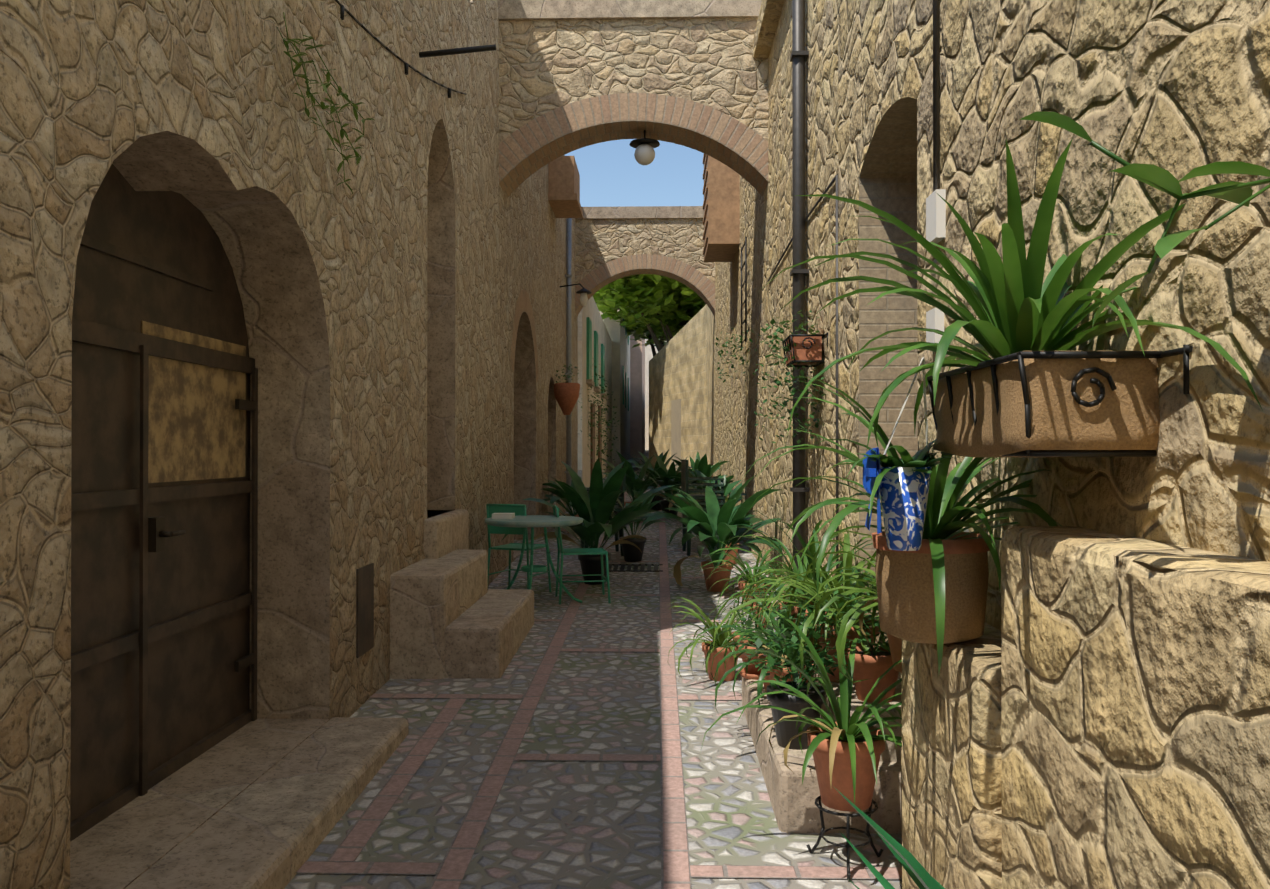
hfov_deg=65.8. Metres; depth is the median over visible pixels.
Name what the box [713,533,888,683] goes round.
spider plant
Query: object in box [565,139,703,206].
sky
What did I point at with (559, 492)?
plant
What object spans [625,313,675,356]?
tree
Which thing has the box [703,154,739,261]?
chimney
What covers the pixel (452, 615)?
stone steps
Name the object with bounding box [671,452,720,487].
potted plant
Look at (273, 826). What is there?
doorstep
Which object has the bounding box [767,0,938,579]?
wall conduits
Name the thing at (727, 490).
potted plant
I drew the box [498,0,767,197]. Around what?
flying arch
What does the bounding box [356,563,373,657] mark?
meter hatch
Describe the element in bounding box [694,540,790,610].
spider plant
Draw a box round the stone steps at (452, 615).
[390,509,533,678]
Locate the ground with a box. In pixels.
[284,450,901,888]
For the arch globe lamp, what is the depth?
10.71 m
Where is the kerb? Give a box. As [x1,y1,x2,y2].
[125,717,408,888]
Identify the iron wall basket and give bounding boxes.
[927,345,1192,456]
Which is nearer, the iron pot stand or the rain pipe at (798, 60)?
the iron pot stand
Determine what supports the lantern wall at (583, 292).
attached to the wall at (394, 322)
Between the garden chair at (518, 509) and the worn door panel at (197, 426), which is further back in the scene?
the garden chair at (518, 509)
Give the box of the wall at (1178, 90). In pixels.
[714,0,1269,677]
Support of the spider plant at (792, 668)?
on the door steps at (792, 797)
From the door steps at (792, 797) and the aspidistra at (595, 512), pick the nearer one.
the door steps at (792, 797)
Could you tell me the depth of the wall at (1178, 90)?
2.92 m
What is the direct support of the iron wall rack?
attached to the wall at (1178, 90)
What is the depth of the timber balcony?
15.27 m
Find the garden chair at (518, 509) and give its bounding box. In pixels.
[486,504,550,591]
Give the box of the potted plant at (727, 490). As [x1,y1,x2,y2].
[662,469,745,511]
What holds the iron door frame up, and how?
attached to the wall at (394, 322)
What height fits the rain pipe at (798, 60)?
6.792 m
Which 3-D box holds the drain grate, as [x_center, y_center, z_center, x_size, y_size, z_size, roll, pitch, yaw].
[-0.047,1.381,10.988,0.720,0.025,0.490,0,0,1]
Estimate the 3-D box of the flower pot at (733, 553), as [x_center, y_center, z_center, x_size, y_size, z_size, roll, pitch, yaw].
[1.068,1.073,11.329,0.423,0.612,0.421,0,0,1]
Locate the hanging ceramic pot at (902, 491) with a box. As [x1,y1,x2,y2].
[854,357,955,550]
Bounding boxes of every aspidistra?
[502,458,674,584]
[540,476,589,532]
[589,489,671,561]
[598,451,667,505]
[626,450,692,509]
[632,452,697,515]
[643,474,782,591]
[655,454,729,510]
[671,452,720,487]
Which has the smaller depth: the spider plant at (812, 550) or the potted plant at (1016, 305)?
the potted plant at (1016, 305)
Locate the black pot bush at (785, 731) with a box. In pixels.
[738,601,850,749]
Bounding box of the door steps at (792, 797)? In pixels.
[742,661,900,833]
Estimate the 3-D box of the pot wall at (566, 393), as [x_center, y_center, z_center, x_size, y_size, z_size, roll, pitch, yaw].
[-1.125,-0.908,16.214,0.526,0.842,0.497,0,0,1]
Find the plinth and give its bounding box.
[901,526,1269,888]
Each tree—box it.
[593,274,705,351]
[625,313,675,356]
[630,275,705,314]
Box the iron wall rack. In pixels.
[741,237,746,346]
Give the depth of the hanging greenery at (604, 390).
22.43 m
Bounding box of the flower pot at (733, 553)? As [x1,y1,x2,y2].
[721,540,739,563]
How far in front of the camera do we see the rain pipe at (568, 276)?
17.97 m
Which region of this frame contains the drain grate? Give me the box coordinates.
[609,564,662,571]
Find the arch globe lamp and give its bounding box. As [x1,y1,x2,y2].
[629,130,659,164]
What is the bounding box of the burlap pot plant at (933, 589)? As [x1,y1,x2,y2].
[741,376,1061,672]
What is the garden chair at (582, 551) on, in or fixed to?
on the ground
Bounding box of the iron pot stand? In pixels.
[806,795,882,879]
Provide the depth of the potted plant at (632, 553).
11.47 m
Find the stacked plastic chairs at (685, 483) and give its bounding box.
[681,459,725,555]
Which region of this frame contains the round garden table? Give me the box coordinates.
[485,513,582,602]
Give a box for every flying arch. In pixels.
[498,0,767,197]
[575,206,714,315]
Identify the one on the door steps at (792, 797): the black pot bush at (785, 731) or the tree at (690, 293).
the black pot bush at (785, 731)
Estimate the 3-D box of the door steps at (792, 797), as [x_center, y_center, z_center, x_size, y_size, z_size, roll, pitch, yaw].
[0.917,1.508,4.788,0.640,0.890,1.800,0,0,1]
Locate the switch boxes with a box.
[926,189,945,342]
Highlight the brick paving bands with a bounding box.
[296,459,901,888]
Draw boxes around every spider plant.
[668,597,775,680]
[690,588,821,715]
[694,540,790,610]
[701,608,901,811]
[703,520,843,646]
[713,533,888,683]
[715,592,819,703]
[719,507,873,654]
[760,506,901,682]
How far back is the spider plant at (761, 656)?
5.14 m
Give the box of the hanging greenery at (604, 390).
[578,328,748,478]
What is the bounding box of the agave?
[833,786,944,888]
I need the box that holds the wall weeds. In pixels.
[277,12,373,193]
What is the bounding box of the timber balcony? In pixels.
[548,156,582,217]
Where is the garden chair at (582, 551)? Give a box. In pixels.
[553,504,610,604]
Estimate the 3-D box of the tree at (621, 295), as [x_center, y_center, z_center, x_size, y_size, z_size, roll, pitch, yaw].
[1.631,-3.227,31.690,9.829,8.312,7.747,0,0,-38]
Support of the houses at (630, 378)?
on the ground
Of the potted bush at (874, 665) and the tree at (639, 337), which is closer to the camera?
the potted bush at (874, 665)
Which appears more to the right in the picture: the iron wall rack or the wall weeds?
the iron wall rack
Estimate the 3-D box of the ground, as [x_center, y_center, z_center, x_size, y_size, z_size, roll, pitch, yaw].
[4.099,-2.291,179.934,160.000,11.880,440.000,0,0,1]
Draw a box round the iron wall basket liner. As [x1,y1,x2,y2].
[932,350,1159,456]
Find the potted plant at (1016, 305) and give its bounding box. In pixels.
[758,138,1261,459]
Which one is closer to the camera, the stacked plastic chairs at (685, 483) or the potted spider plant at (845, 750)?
the potted spider plant at (845, 750)
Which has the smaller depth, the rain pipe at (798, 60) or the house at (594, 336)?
the rain pipe at (798, 60)
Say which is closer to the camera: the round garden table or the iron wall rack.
the round garden table
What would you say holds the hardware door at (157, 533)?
attached to the iron door frame
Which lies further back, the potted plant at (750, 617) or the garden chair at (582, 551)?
the garden chair at (582, 551)
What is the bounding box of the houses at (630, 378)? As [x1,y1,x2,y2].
[578,310,665,469]
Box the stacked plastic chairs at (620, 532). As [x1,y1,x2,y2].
[580,473,625,555]
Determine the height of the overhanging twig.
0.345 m
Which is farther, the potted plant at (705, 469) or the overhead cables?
the potted plant at (705, 469)
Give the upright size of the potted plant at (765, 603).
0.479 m
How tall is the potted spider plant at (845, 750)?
0.673 m
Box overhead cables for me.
[335,0,495,97]
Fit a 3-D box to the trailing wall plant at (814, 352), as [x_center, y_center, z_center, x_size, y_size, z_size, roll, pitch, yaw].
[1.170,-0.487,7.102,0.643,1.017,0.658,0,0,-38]
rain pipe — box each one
[565,218,572,511]
[790,0,808,593]
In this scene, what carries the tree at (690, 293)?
on the ground
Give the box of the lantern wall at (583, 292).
[560,283,591,305]
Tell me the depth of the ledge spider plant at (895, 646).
3.67 m
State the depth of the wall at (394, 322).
4.63 m
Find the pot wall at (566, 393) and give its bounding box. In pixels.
[554,364,579,414]
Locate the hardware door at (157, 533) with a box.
[148,399,255,671]
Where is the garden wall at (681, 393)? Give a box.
[649,304,713,476]
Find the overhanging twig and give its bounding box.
[1019,111,1269,326]
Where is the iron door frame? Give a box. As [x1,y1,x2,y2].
[70,234,257,841]
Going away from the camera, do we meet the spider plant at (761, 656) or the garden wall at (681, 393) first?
the spider plant at (761, 656)
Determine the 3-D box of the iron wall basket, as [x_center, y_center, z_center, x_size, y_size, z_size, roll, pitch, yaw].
[0.981,-0.086,2.388,0.314,0.228,0.826,0,0,1]
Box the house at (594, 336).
[578,296,611,487]
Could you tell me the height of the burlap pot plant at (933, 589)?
0.816 m
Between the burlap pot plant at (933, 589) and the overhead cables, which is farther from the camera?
the overhead cables
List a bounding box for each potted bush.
[735,606,777,679]
[823,566,898,702]
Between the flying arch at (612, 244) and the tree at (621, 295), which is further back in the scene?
the tree at (621, 295)
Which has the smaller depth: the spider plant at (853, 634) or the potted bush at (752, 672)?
the spider plant at (853, 634)
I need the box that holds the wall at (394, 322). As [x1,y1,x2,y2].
[0,0,577,888]
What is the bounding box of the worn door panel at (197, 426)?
[141,321,245,482]
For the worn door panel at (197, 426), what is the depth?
4.48 m
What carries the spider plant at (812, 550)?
on the door steps at (792, 797)
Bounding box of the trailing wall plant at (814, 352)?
[749,307,825,446]
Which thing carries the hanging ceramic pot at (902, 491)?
hanging from the iron wall basket
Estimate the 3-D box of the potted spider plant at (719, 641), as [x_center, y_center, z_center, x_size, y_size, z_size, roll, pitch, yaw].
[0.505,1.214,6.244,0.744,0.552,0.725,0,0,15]

